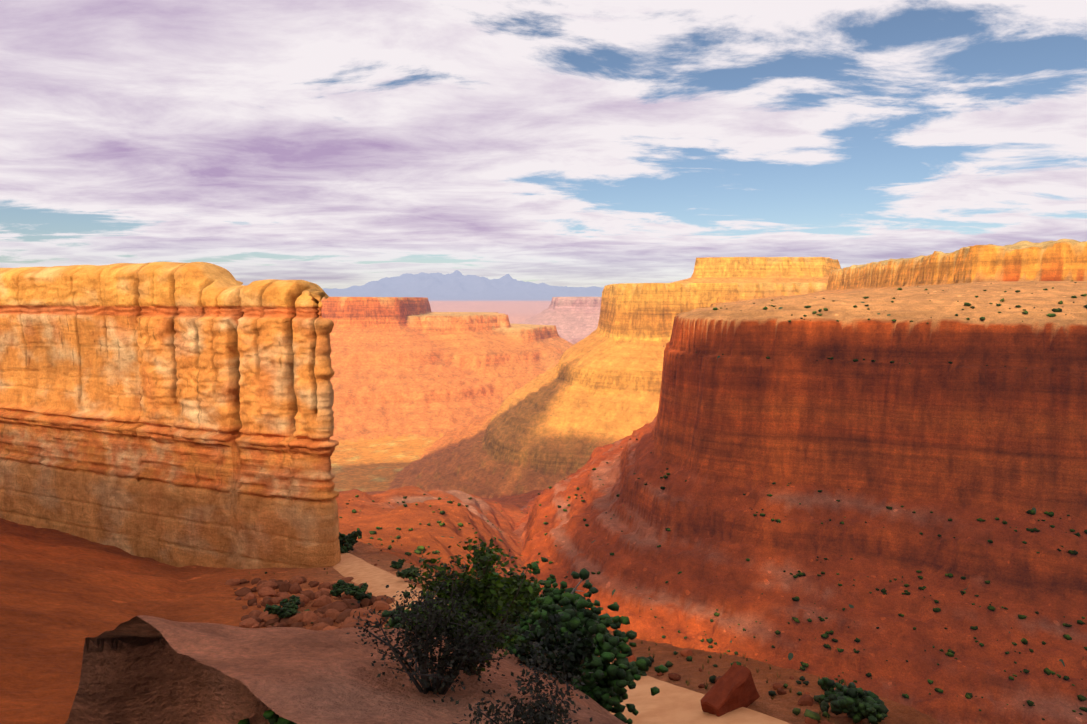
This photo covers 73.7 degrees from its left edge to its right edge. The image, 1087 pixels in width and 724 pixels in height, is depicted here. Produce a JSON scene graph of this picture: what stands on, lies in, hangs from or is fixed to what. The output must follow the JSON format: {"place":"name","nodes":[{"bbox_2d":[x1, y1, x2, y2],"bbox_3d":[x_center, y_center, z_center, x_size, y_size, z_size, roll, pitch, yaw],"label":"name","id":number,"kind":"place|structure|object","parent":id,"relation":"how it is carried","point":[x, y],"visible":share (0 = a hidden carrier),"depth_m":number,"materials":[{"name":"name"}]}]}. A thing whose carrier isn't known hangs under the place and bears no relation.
{"place":"outdoors","nodes":[
{"label":"outdoors","id":0,"kind":"place"},
{"bbox_2d":[0,239,1086,723],"bbox_3d":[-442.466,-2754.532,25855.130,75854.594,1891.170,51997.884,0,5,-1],"label":"canyon","id":1,"kind":"structure","parent":0,"point":[504,401],"depth_m":439.00,"materials":[{"name":"orange stone"}]},
{"bbox_2d":[0,262,340,568],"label":"cliff rock","id":2,"kind":"object","parent":1,"relation":"on","point":[176,414],"visible":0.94,"depth_m":138.96,"materials":[{"name":"orange stone"}]},
{"bbox_2d":[263,601,297,617],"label":"juniper bush","id":3,"kind":"object","parent":1,"relation":"on","point":[289,609],"visible":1,"depth_m":79.91,"materials":[{"name":"green plant"}]},
{"bbox_2d":[280,595,300,607],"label":"juniper bush","id":4,"kind":"object","parent":1,"relation":"on","point":[295,599],"visible":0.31,"depth_m":84.64,"materials":[{"name":"green plant"}]},
{"bbox_2d":[225,575,395,630],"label":"rocks","id":5,"kind":"object","parent":1,"relation":"on","point":[329,609],"visible":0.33,"depth_m":85.04,"materials":[{"name":"brown stone"}]},
{"bbox_2d":[330,580,349,596],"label":"juniper bush","id":6,"kind":"object","parent":1,"relation":"on","point":[338,587],"visible":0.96,"depth_m":93.05,"materials":[{"name":"green plant"}]},
{"bbox_2d":[338,530,361,552],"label":"juniper bush","id":7,"kind":"object","parent":1,"relation":"on","point":[348,541],"visible":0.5,"depth_m":145.81,"materials":[{"name":"green plant"}]},
{"bbox_2d":[342,582,371,601],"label":"juniper bush","id":8,"kind":"object","parent":1,"relation":"on","point":[357,593],"visible":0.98,"depth_m":87.91,"materials":[{"name":"green plant"}]},
{"bbox_2d":[390,559,405,568],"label":"juniper bush","id":9,"kind":"object","parent":1,"relation":"on","point":[398,564],"visible":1,"depth_m":116.47,"materials":[{"name":"green plant"}]},
{"bbox_2d":[396,567,420,580],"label":"juniper bush","id":10,"kind":"object","parent":1,"relation":"on","point":[403,574],"visible":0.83,"depth_m":101.93,"materials":[{"name":"green plant"}]},
{"bbox_2d":[346,546,530,702],"bbox_3d":[-1.365,3.576,9.774,2.334,2.005,2.748,-3,6,-27],"label":"sage brush","id":11,"kind":"object","parent":1,"relation":"on","point":[420,644],"visible":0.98,"depth_m":9.55,"materials":[{"name":"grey plant"}]},
{"bbox_2d":[238,553,667,723],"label":"bushes","id":12,"kind":"object","parent":1,"relation":"on","point":[608,691],"visible":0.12,"depth_m":17.91,"materials":[{"name":"green plant"}]},
{"bbox_2d":[403,532,550,674],"bbox_3d":[-0.945,3.807,10.615,2.120,2.159,2.538,0,5,-1],"label":"leafy shrub","id":13,"kind":"object","parent":1,"relation":"on","point":[516,592],"visible":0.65,"depth_m":10.74,"materials":[{"name":"green plant"}]},
{"bbox_2d":[453,639,602,723],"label":"sage brush","id":14,"kind":"object","parent":1,"relation":"on","point":[544,715],"visible":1,"depth_m":7.98,"materials":[{"name":"grey plant"}]},
{"bbox_2d":[535,586,557,619],"bbox_3d":[-0.766,21.029,59.125,6.572,3.896,7.268,-5,7,-45],"label":"juniper bush","id":15,"kind":"object","parent":1,"relation":"on","point":[546,592],"depth_m":60.94,"materials":[{"name":"green plant"}]},
{"bbox_2d":[265,560,829,720],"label":"roadside shrubs","id":16,"kind":"object","parent":1,"relation":"on","point":[824,706],"visible":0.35,"depth_m":38.77,"materials":[{"name":"green plant"}]},
{"bbox_2d":[509,611,596,683],"bbox_3d":[0.140,5.409,13.328,1.544,1.785,2.231,4,6,39],"label":"dark bush","id":17,"kind":"object","parent":1,"relation":"on","point":[576,649],"visible":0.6,"depth_m":13.11,"materials":[{"name":"green plant"}]},
{"bbox_2d":[249,559,885,723],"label":"grass tufts","id":18,"kind":"object","parent":1,"relation":"on","point":[790,689],"visible":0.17,"depth_m":42.48,"materials":[{"name":"green plant"}]},
{"bbox_2d":[319,564,862,723],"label":"small rocks","id":19,"kind":"object","parent":1,"relation":"on","point":[805,699],"visible":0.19,"depth_m":39.89,"materials":[{"name":"brown stone"}]},
{"bbox_2d":[604,631,625,642],"bbox_3d":[5.054,20.760,53.359,2.337,1.592,2.581,0,5,-1],"label":"juniper bush","id":20,"kind":"object","parent":1,"relation":"on","point":[623,634],"visible":0.1,"depth_m":53.50,"materials":[{"name":"green plant"}]},
{"bbox_2d":[627,661,646,675],"bbox_3d":[5.463,19.350,45.050,1.901,1.291,1.997,0,5,-1],"label":"juniper bush","id":21,"kind":"object","parent":1,"relation":"on","point":[642,673],"visible":0.19,"depth_m":44.90,"materials":[{"name":"green plant"}]},
{"bbox_2d":[339,280,1086,719],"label":"shrubs","id":22,"kind":"object","parent":1,"relation":"on","point":[869,674],"visible":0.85,"depth_m":398.82,"materials":[{"name":"green plant"}]},
{"bbox_2d":[700,662,759,716],"bbox_3d":[9.452,17.099,36.739,3.545,2.998,1.270,-4,6,-35],"label":"boulder","id":23,"kind":"object","parent":1,"relation":"on","point":[733,687],"visible":0.73,"depth_m":36.33,"materials":[{"name":"red stone"}]},
{"bbox_2d":[818,677,888,723],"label":"juniper bush","id":24,"kind":"object","parent":1,"relation":"on","point":[854,703],"visible":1,"depth_m":33.71,"materials":[{"name":"green plant"}]},
{"bbox_2d":[0,0,1086,288],"label":"sky","id":25,"kind":"structure","parent":0,"point":[330,144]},
{"bbox_2d":[332,553,789,723],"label":"road","id":26,"kind":"structure","parent":0,"point":[669,703],"depth_m":39.56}
]}

